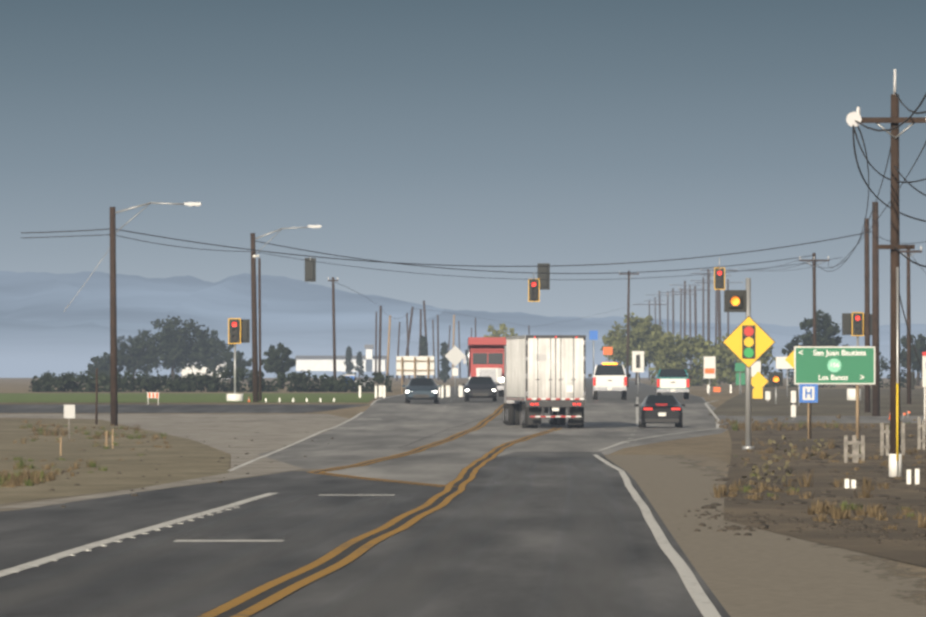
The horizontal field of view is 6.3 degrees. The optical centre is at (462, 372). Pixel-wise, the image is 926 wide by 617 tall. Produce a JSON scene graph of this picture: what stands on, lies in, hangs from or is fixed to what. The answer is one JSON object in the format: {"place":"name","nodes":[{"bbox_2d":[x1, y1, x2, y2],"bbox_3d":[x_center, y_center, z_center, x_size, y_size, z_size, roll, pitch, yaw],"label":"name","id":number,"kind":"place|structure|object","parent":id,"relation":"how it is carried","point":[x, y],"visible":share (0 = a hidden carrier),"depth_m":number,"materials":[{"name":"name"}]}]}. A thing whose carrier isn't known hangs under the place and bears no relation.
{"place":"outdoors","nodes":[
{"label":"outdoors","id":0,"kind":"place"},
{"bbox_2d":[0,469,318,511],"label":"shoulder","id":1,"kind":"object","parent":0,"point":[9,504],"depth_m":146.71},
{"bbox_2d":[0,495,336,615],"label":"tire marks","id":2,"kind":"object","parent":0,"point":[6,599],"depth_m":85.53,"materials":[{"name":"grey asphalt"}]},
{"bbox_2d":[0,414,348,507],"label":"paved shoulder","id":3,"kind":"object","parent":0,"point":[221,432],"depth_m":348.00},
{"bbox_2d":[0,404,370,412],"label":"cross road","id":4,"kind":"structure","parent":0,"point":[167,408],"depth_m":449.14,"materials":[{"name":"grey asphalt"}]},
{"bbox_2d":[0,393,378,401],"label":"field","id":5,"kind":"structure","parent":0,"point":[163,397],"depth_m":542.43,"materials":[{"name":"green plant"}]},
{"bbox_2d":[258,258,261,400],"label":"pole","id":6,"kind":"object","parent":5,"relation":"on","point":[259,314],"visible":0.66,"depth_m":489.66,"materials":[{"name":"brown wood"}]},
{"bbox_2d":[250,225,320,401],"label":"street light","id":7,"kind":"object","parent":5,"relation":"on","point":[254,330],"visible":0.92,"depth_m":481.61,"materials":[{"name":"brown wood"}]},
{"bbox_2d":[265,385,731,401],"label":"white posts","id":8,"kind":"object","parent":5,"relation":"on","point":[441,393],"visible":0.67,"depth_m":539.67,"materials":[{"name":"white paint"}]},
{"bbox_2d":[0,471,443,616],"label":"new road","id":9,"kind":"structure","parent":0,"point":[30,534],"depth_m":102.34,"materials":[{"name":"grey asphalt"}]},
{"bbox_2d":[11,509,230,572],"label":"mark dots","id":10,"kind":"object","parent":9,"relation":"on","point":[128,537],"visible":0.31,"depth_m":102.90,"materials":[{"name":"white paint"}]},
{"bbox_2d":[69,496,406,616],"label":"tire marks","id":11,"kind":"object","parent":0,"point":[201,580],"depth_m":83.52,"materials":[{"name":"grey asphalt"}]},
{"bbox_2d":[364,345,373,371],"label":"water tower","id":12,"kind":"structure","parent":0,"point":[369,351],"depth_m":2600.11,"materials":[{"name":"white metal"}]},
{"bbox_2d":[312,458,535,616],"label":"tire marks","id":13,"kind":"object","parent":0,"point":[405,584],"depth_m":83.03,"materials":[{"name":"grey asphalt"}]},
{"bbox_2d":[0,318,906,362],"bbox_3d":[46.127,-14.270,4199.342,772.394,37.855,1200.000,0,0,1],"label":"hill","id":14,"kind":"structure","parent":0,"point":[60,336],"depth_m":4497.14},
{"bbox_2d":[0,349,921,377],"bbox_3d":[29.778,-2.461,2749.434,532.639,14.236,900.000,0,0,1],"label":"hill","id":15,"kind":"structure","parent":0,"point":[18,364],"depth_m":2733.20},
{"bbox_2d":[0,271,925,346],"bbox_3d":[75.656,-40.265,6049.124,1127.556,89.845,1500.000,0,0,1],"label":"mountain range","id":16,"kind":"structure","parent":0,"point":[292,307],"depth_m":6486.09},
{"bbox_2d":[0,378,925,599],"bbox_3d":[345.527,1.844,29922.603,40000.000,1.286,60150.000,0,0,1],"label":"ground","id":17,"kind":"structure","parent":0,"point":[713,450],"depth_m":430.93,"materials":[{"name":"brown soil"}]},
{"bbox_2d":[0,420,171,487],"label":"grass","id":18,"kind":"structure","parent":17,"relation":"on","point":[35,477],"depth_m":225.44,"materials":[{"name":"brown plant"}]},
{"bbox_2d":[95,368,97,423],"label":"pole","id":19,"kind":"object","parent":17,"relation":"on","point":[96,412],"visible":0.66,"depth_m":382.96,"materials":[{"name":"brown wood"}]},
{"bbox_2d":[86,352,123,382],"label":"tree","id":20,"kind":"object","parent":17,"relation":"on","point":[101,363],"visible":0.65,"depth_m":1099.68,"materials":[{"name":"green plant"}]},
{"bbox_2d":[0,419,229,503],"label":"ground grass","id":21,"kind":"structure","parent":17,"relation":"on","point":[197,460],"depth_m":235.03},
{"bbox_2d":[60,429,918,487],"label":"stakes","id":22,"kind":"object","parent":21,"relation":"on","point":[908,479],"visible":0.67,"depth_m":169.62,"materials":[{"name":"white wood"}]},
{"bbox_2d":[117,335,158,382],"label":"tree","id":23,"kind":"object","parent":17,"relation":"on","point":[133,360],"visible":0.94,"depth_m":1119.49,"materials":[{"name":"green plant"}]},
{"bbox_2d":[110,202,200,425],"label":"pole","id":24,"kind":"object","parent":17,"relation":"on","point":[113,369],"visible":0.88,"depth_m":377.86,"materials":[{"name":"brown wood"}]},
{"bbox_2d":[128,315,218,379],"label":"tree","id":25,"kind":"object","parent":17,"relation":"on","point":[174,345],"visible":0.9,"depth_m":1148.17,"materials":[{"name":"green plant"}]},
{"bbox_2d":[181,361,229,378],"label":"white building","id":26,"kind":"structure","parent":17,"relation":"on","point":[185,371],"depth_m":2100.51,"materials":[{"name":"grey"}]},
{"bbox_2d":[28,364,393,391],"bbox_3d":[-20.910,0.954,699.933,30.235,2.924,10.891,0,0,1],"label":"hedge","id":27,"kind":"object","parent":17,"relation":"on","point":[68,381],"visible":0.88,"depth_m":697.88,"materials":[{"name":"green plant"}]},
{"bbox_2d":[196,329,233,373],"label":"tree","id":28,"kind":"object","parent":17,"relation":"on","point":[216,360],"visible":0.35,"depth_m":1179.10,"materials":[{"name":"green plant"}]},
{"bbox_2d":[221,351,251,375],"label":"tree","id":29,"kind":"object","parent":17,"relation":"on","point":[239,360],"visible":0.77,"depth_m":1099.56,"materials":[{"name":"green plant"}]},
{"bbox_2d":[261,342,295,379],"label":"tree","id":30,"kind":"object","parent":17,"relation":"on","point":[274,362],"visible":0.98,"depth_m":899.37,"materials":[{"name":"green plant"}]},
{"bbox_2d":[328,277,337,377],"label":"pole","id":31,"kind":"object","parent":17,"relation":"on","point":[333,324],"visible":0.88,"depth_m":759.66,"materials":[{"name":"brown wood"}]},
{"bbox_2d":[295,356,386,371],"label":"warehouse building","id":32,"kind":"structure","parent":17,"relation":"on","point":[315,363],"depth_m":2600.28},
{"bbox_2d":[343,346,355,376],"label":"tree","id":33,"kind":"object","parent":17,"relation":"on","point":[349,364],"visible":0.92,"depth_m":1599.70,"materials":[{"name":"green plant"}]},
{"bbox_2d":[354,351,364,376],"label":"tree","id":34,"kind":"object","parent":17,"relation":"on","point":[359,362],"visible":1,"depth_m":1649.65,"materials":[{"name":"green plant"}]},
{"bbox_2d":[375,312,376,372],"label":"pole","id":35,"kind":"object","parent":17,"relation":"on","point":[376,343],"visible":0.66,"depth_m":1499.72,"materials":[{"name":"brown wood"}]},
{"bbox_2d":[378,306,381,384],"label":"pole","id":36,"kind":"object","parent":17,"relation":"on","point":[380,332],"visible":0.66,"depth_m":1099.65,"materials":[{"name":"brown wood"}]},
{"bbox_2d":[386,315,390,375],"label":"pole","id":37,"kind":"object","parent":17,"relation":"on","point":[388,351],"visible":0.66,"depth_m":1219.65,"materials":[{"name":"brown wood"}]},
{"bbox_2d":[396,322,399,380],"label":"pole","id":38,"kind":"object","parent":17,"relation":"on","point":[398,346],"visible":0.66,"depth_m":1639.70,"materials":[{"name":"brown wood"}]},
{"bbox_2d":[403,307,413,381],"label":"pole","id":39,"kind":"object","parent":17,"relation":"on","point":[409,333],"visible":0.66,"depth_m":1339.62,"materials":[{"name":"brown wood"}]},
{"bbox_2d":[21,91,925,368],"bbox_3d":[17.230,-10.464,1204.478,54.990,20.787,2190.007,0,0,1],"label":"wires","id":40,"kind":"object","parent":39,"relation":"attached to","point":[843,261],"visible":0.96,"depth_m":425.59,"materials":[{"name":"black"}]},
{"bbox_2d":[419,309,421,376],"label":"pole","id":41,"kind":"object","parent":17,"relation":"on","point":[420,327],"visible":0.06,"depth_m":1459.64,"materials":[{"name":"brown wood"}]},
{"bbox_2d":[416,335,427,377],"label":"tree","id":42,"kind":"object","parent":17,"relation":"on","point":[423,349],"visible":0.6,"depth_m":1299.41,"materials":[{"name":"green plant"}]},
{"bbox_2d":[423,301,429,377],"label":"pole","id":43,"kind":"object","parent":17,"relation":"on","point":[425,326],"visible":0.5,"depth_m":1579.60,"materials":[{"name":"brown wood"}]},
{"bbox_2d":[432,320,434,378],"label":"pole","id":44,"kind":"object","parent":17,"relation":"on","point":[433,346],"visible":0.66,"depth_m":2059.63,"materials":[{"name":"brown wood"}]},
{"bbox_2d":[437,315,439,379],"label":"pole","id":45,"kind":"object","parent":17,"relation":"on","point":[438,372],"visible":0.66,"depth_m":1699.60,"materials":[{"name":"brown wood"}]},
{"bbox_2d":[438,341,450,382],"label":"tree","id":46,"kind":"object","parent":17,"relation":"on","point":[443,375],"visible":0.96,"depth_m":1299.39,"materials":[{"name":"green plant"}]},
{"bbox_2d":[452,315,454,379],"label":"pole","id":47,"kind":"object","parent":17,"relation":"on","point":[453,343],"visible":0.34,"depth_m":1819.55,"materials":[{"name":"brown wood"}]},
{"bbox_2d":[458,321,460,377],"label":"pole","id":48,"kind":"object","parent":17,"relation":"on","point":[459,348],"visible":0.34,"depth_m":2339.58,"materials":[{"name":"brown wood"}]},
{"bbox_2d":[49,428,925,546],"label":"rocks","id":49,"kind":"object","parent":17,"relation":"on","point":[921,534],"visible":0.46,"depth_m":132.90,"materials":[{"name":"stone"}]},
{"bbox_2d":[64,331,925,439],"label":"road signs","id":50,"kind":"object","parent":17,"relation":"on","point":[808,367],"visible":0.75,"depth_m":311.38,"materials":[{"name":"metal"}]},
{"bbox_2d":[819,375,847,379],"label":"sign lettering","id":51,"kind":"object","parent":50,"relation":"attached to","point":[834,378],"visible":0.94,"depth_m":311.29,"materials":[{"name":"white paint"}]},
{"bbox_2d":[813,350,865,356],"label":"sign lettering","id":52,"kind":"object","parent":50,"relation":"attached to","point":[846,353],"visible":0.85,"depth_m":311.28,"materials":[{"name":"white paint"}]},
{"bbox_2d":[484,323,517,336],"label":"tree","id":53,"kind":"object","parent":17,"relation":"on","point":[497,333],"visible":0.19,"depth_m":1499.19,"materials":[{"name":"green plant"}]},
{"bbox_2d":[227,255,914,400],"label":"traffic lights","id":54,"kind":"object","parent":17,"relation":"on","point":[853,323],"visible":0.77,"depth_m":499.66,"materials":[{"name":"black metal"}]},
{"bbox_2d":[619,271,638,386],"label":"pole","id":55,"kind":"object","parent":17,"relation":"on","point":[628,314],"visible":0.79,"depth_m":899.33,"materials":[{"name":"brown wood"}]},
{"bbox_2d":[600,312,670,384],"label":"tree","id":56,"kind":"object","parent":17,"relation":"on","point":[642,334],"visible":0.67,"depth_m":1097.76,"materials":[{"name":"green plant"}]},
{"bbox_2d":[633,301,664,379],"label":"pole","id":57,"kind":"object","parent":17,"relation":"on","point":[649,304],"visible":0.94,"depth_m":1759.01,"materials":[{"name":"brown wood"}]},
{"bbox_2d":[653,291,670,365],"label":"pole","id":58,"kind":"object","parent":17,"relation":"on","point":[659,300],"visible":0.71,"depth_m":2298.88,"materials":[{"name":"brown wood"}]},
{"bbox_2d":[657,291,670,334],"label":"pole","id":59,"kind":"object","parent":17,"relation":"on","point":[667,311],"visible":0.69,"depth_m":2478.84,"materials":[{"name":"brown wood"}]},
{"bbox_2d":[655,331,681,364],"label":"tree","id":60,"kind":"object","parent":17,"relation":"on","point":[670,334],"visible":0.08,"depth_m":1148.86,"materials":[{"name":"green plant"}]},
{"bbox_2d":[658,288,687,339],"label":"pole","id":61,"kind":"object","parent":17,"relation":"on","point":[673,327],"visible":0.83,"depth_m":2128.87,"materials":[{"name":"brown wood"}]},
{"bbox_2d":[669,288,692,352],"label":"pole","id":62,"kind":"object","parent":17,"relation":"on","point":[680,310],"visible":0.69,"depth_m":2358.82,"materials":[{"name":"brown wood"}]},
{"bbox_2d":[673,281,696,367],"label":"pole","id":63,"kind":"object","parent":17,"relation":"on","point":[684,298],"visible":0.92,"depth_m":1958.89,"materials":[{"name":"brown wood"}]},
{"bbox_2d":[683,286,696,369],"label":"pole","id":64,"kind":"object","parent":17,"relation":"on","point":[690,335],"visible":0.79,"depth_m":2238.82,"materials":[{"name":"brown wood"}]},
{"bbox_2d":[679,286,710,370],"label":"pole","id":65,"kind":"object","parent":17,"relation":"on","point":[695,313],"visible":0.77,"depth_m":1788.90,"materials":[{"name":"brown wood"}]},
{"bbox_2d":[690,277,713,337],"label":"pole","id":66,"kind":"object","parent":17,"relation":"on","point":[703,334],"visible":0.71,"depth_m":2118.77,"materials":[{"name":"brown wood"}]},
{"bbox_2d":[691,269,725,345],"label":"pole","id":67,"kind":"object","parent":17,"relation":"on","point":[708,282],"visible":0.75,"depth_m":1618.91,"materials":[{"name":"brown wood"}]},
{"bbox_2d":[648,333,775,385],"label":"trees","id":68,"kind":"object","parent":17,"relation":"on","point":[724,355],"visible":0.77,"depth_m":997.45,"materials":[{"name":"green plant"}]},
{"bbox_2d":[702,275,730,342],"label":"pole","id":69,"kind":"object","parent":17,"relation":"on","point":[716,309],"visible":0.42,"depth_m":1998.78,"materials":[{"name":"brown wood"}]},
{"bbox_2d":[700,266,736,381],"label":"pole","id":70,"kind":"object","parent":17,"relation":"on","point":[719,312],"visible":0.46,"depth_m":1448.93,"materials":[{"name":"brown wood"}]},
{"bbox_2d":[725,279,742,332],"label":"pole","id":71,"kind":"object","parent":17,"relation":"on","point":[727,282],"visible":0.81,"depth_m":1878.83,"materials":[{"name":"brown wood"}]},
{"bbox_2d":[781,339,802,355],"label":"tree","id":72,"kind":"object","parent":17,"relation":"on","point":[790,345],"visible":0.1,"depth_m":949.08,"materials":[{"name":"green plant"}]},
{"bbox_2d":[792,308,842,387],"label":"tree","id":73,"kind":"object","parent":17,"relation":"on","point":[827,327],"visible":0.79,"depth_m":898.17,"materials":[{"name":"green plant"}]},
{"bbox_2d":[761,352,921,387],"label":"hedge","id":74,"kind":"object","parent":17,"relation":"on","point":[885,366],"visible":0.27,"depth_m":899.13,"materials":[{"name":"green plant"}]},
{"bbox_2d":[872,202,879,415],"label":"pole","id":75,"kind":"object","parent":17,"relation":"on","point":[875,323],"visible":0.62,"depth_m":414.24,"materials":[{"name":"brown wood"}]},
{"bbox_2d":[846,69,925,476],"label":"pole","id":76,"kind":"object","parent":17,"relation":"on","point":[895,455],"visible":0.88,"depth_m":184.95,"materials":[{"name":"brown wood"}]},
{"bbox_2d":[900,334,925,385],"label":"tree","id":77,"kind":"object","parent":17,"relation":"on","point":[920,344],"visible":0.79,"depth_m":998.47,"materials":[{"name":"green plant"}]},
{"bbox_2d":[0,0,925,327],"label":"sky","id":78,"kind":"structure","parent":0,"point":[477,133],"materials":[{"name":"blue"}]},
{"bbox_2d":[251,452,729,616],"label":"new road","id":79,"kind":"structure","parent":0,"point":[508,569],"depth_m":88.88,"materials":[{"name":"grey asphalt"}]},
{"bbox_2d":[258,380,731,484],"bbox_3d":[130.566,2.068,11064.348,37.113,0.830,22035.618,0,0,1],"label":"road","id":80,"kind":"structure","parent":0,"point":[377,431],"depth_m":296.75,"materials":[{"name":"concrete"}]},
{"bbox_2d":[20,417,655,613],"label":"road tar seams","id":81,"kind":"object","parent":80,"relation":"on","point":[424,521],"visible":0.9,"depth_m":116.58,"materials":[{"name":"black asphalt"}]},
{"bbox_2d":[0,385,720,616],"bbox_3d":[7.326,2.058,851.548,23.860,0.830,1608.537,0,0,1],"label":"white road markings","id":82,"kind":"object","parent":80,"relation":"on","point":[703,603],"visible":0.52,"depth_m":100.53,"materials":[{"name":"paint"}]},
{"bbox_2d":[197,405,561,616],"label":"yellow mark","id":83,"kind":"object","parent":80,"relation":"on","point":[252,602],"visible":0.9,"depth_m":101.25,"materials":[{"name":"paint"}]},
{"bbox_2d":[402,378,441,402],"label":"car","id":84,"kind":"object","parent":80,"relation":"on","point":[421,388],"visible":1,"depth_m":471.43,"materials":[{"name":"blue paint"}]},
{"bbox_2d":[375,378,705,402],"bbox_3d":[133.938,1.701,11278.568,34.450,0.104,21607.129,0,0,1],"label":"road","id":85,"kind":"structure","parent":0,"point":[645,390],"depth_m":546.16,"materials":[{"name":"grey asphalt"}]},
{"bbox_2d":[461,376,499,401],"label":"car","id":86,"kind":"object","parent":85,"relation":"on","point":[480,386],"visible":1,"depth_m":483.55,"materials":[{"name":"grey paint"}]},
{"bbox_2d":[463,337,505,396],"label":"red truck","id":87,"kind":"object","parent":85,"relation":"on","point":[485,356],"visible":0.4,"depth_m":561.13,"materials":[{"name":"red metal"}]},
{"bbox_2d":[588,363,630,399],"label":"white pickup","id":88,"kind":"object","parent":85,"relation":"on","point":[609,376],"visible":1,"depth_m":502.53,"materials":[{"name":"white paint"}]},
{"bbox_2d":[652,369,692,398],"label":"pickup truck","id":89,"kind":"object","parent":85,"relation":"on","point":[672,380],"visible":0.92,"depth_m":511.48,"materials":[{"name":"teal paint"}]},
{"bbox_2d":[541,458,645,616],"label":"road surface","id":90,"kind":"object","parent":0,"point":[582,574],"depth_m":85.54,"materials":[{"name":"grey asphalt"}]},
{"bbox_2d":[515,403,721,451],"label":"road","id":91,"kind":"structure","parent":0,"point":[607,419],"depth_m":359.23,"materials":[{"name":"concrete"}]},
{"bbox_2d":[498,335,585,427],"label":"semi trailer","id":92,"kind":"object","parent":91,"relation":"on","point":[542,373],"visible":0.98,"depth_m":365.54,"materials":[{"name":"metal"}]},
{"bbox_2d":[634,395,684,427],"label":"black sedan","id":93,"kind":"object","parent":91,"relation":"on","point":[660,408],"visible":1,"depth_m":367.60,"materials":[{"name":"black paint"}]},
{"bbox_2d":[604,455,925,616],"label":"shoulder","id":94,"kind":"object","parent":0,"point":[761,573],"visible":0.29,"depth_m":86.29},
{"bbox_2d":[709,389,923,414],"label":"ground","id":95,"kind":"structure","parent":0,"point":[833,402],"depth_m":467.39,"materials":[{"name":"brown soil"}]},
{"bbox_2d":[769,372,782,403],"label":"beacon","id":96,"kind":"object","parent":95,"relation":"on","point":[775,379],"visible":0.96,"depth_m":469.43,"materials":[{"name":"black"}]},
{"bbox_2d":[799,253,828,345],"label":"pole","id":97,"kind":"object","parent":95,"relation":"on","point":[814,297],"visible":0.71,"depth_m":599.23,"materials":[{"name":"brown wood"}]},
{"bbox_2d":[864,218,870,412],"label":"pole","id":98,"kind":"object","parent":95,"relation":"on","point":[867,307],"visible":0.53,"depth_m":429.27,"materials":[{"name":"brown wood"}]},
{"bbox_2d":[900,246,921,403],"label":"pole","id":99,"kind":"object","parent":95,"relation":"on","point":[908,251],"visible":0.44,"depth_m":469.24,"materials":[{"name":"brown wood"}]},
{"bbox_2d":[720,416,923,422],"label":"grass strip","id":100,"kind":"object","parent":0,"point":[849,419],"depth_m":401.51,"materials":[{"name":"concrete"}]},
{"bbox_2d":[724,424,925,566],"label":"dirt ground","id":101,"kind":"structure","parent":0,"point":[909,551],"depth_m":159.60,"materials":[{"name":"brown soil"}]},
{"bbox_2d":[723,278,774,449],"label":"traffic signal sign","id":102,"kind":"object","parent":101,"relation":"on","point":[748,341],"visible":0.9,"depth_m":267.25,"materials":[{"name":"yellow"}]},
{"bbox_2d":[741,449,797,482],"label":"shrub","id":103,"kind":"object","parent":101,"relation":"on","point":[766,468],"visible":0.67,"depth_m":174.77,"materials":[{"name":"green plant"}]},
{"bbox_2d":[767,435,860,458],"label":"dry weeds","id":104,"kind":"object","parent":101,"relation":"on","point":[770,441],"visible":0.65,"depth_m":235.76,"materials":[{"name":"brown plant"}]},
{"bbox_2d":[708,433,925,499],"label":"grass","id":105,"kind":"structure","parent":101,"relation":"on","point":[806,483],"depth_m":164.22,"materials":[{"name":"plant"}]},
{"bbox_2d":[715,414,921,430],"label":"grass","id":106,"kind":"structure","parent":101,"relation":"on","point":[754,427],"depth_m":363.11,"materials":[{"name":"plant"}]},
{"bbox_2d":[844,435,864,462],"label":"fence","id":107,"kind":"object","parent":101,"relation":"on","point":[855,455],"visible":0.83,"depth_m":221.72,"materials":[{"name":"grey wood"}]},
{"bbox_2d":[801,498,925,529],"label":"grass","id":108,"kind":"structure","parent":101,"relation":"on","point":[819,507],"depth_m":120.75,"materials":[{"name":"brown plant"}]},
{"bbox_2d":[880,423,904,455],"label":"fence","id":109,"kind":"object","parent":101,"relation":"on","point":[887,432],"visible":0.5,"depth_m":245.01,"materials":[{"name":"grey wood"}]},
{"bbox_2d":[917,417,925,449],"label":"fence","id":110,"kind":"object","parent":101,"relation":"on","point":[919,426],"visible":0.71,"depth_m":267.32,"materials":[{"name":"grey wood"}]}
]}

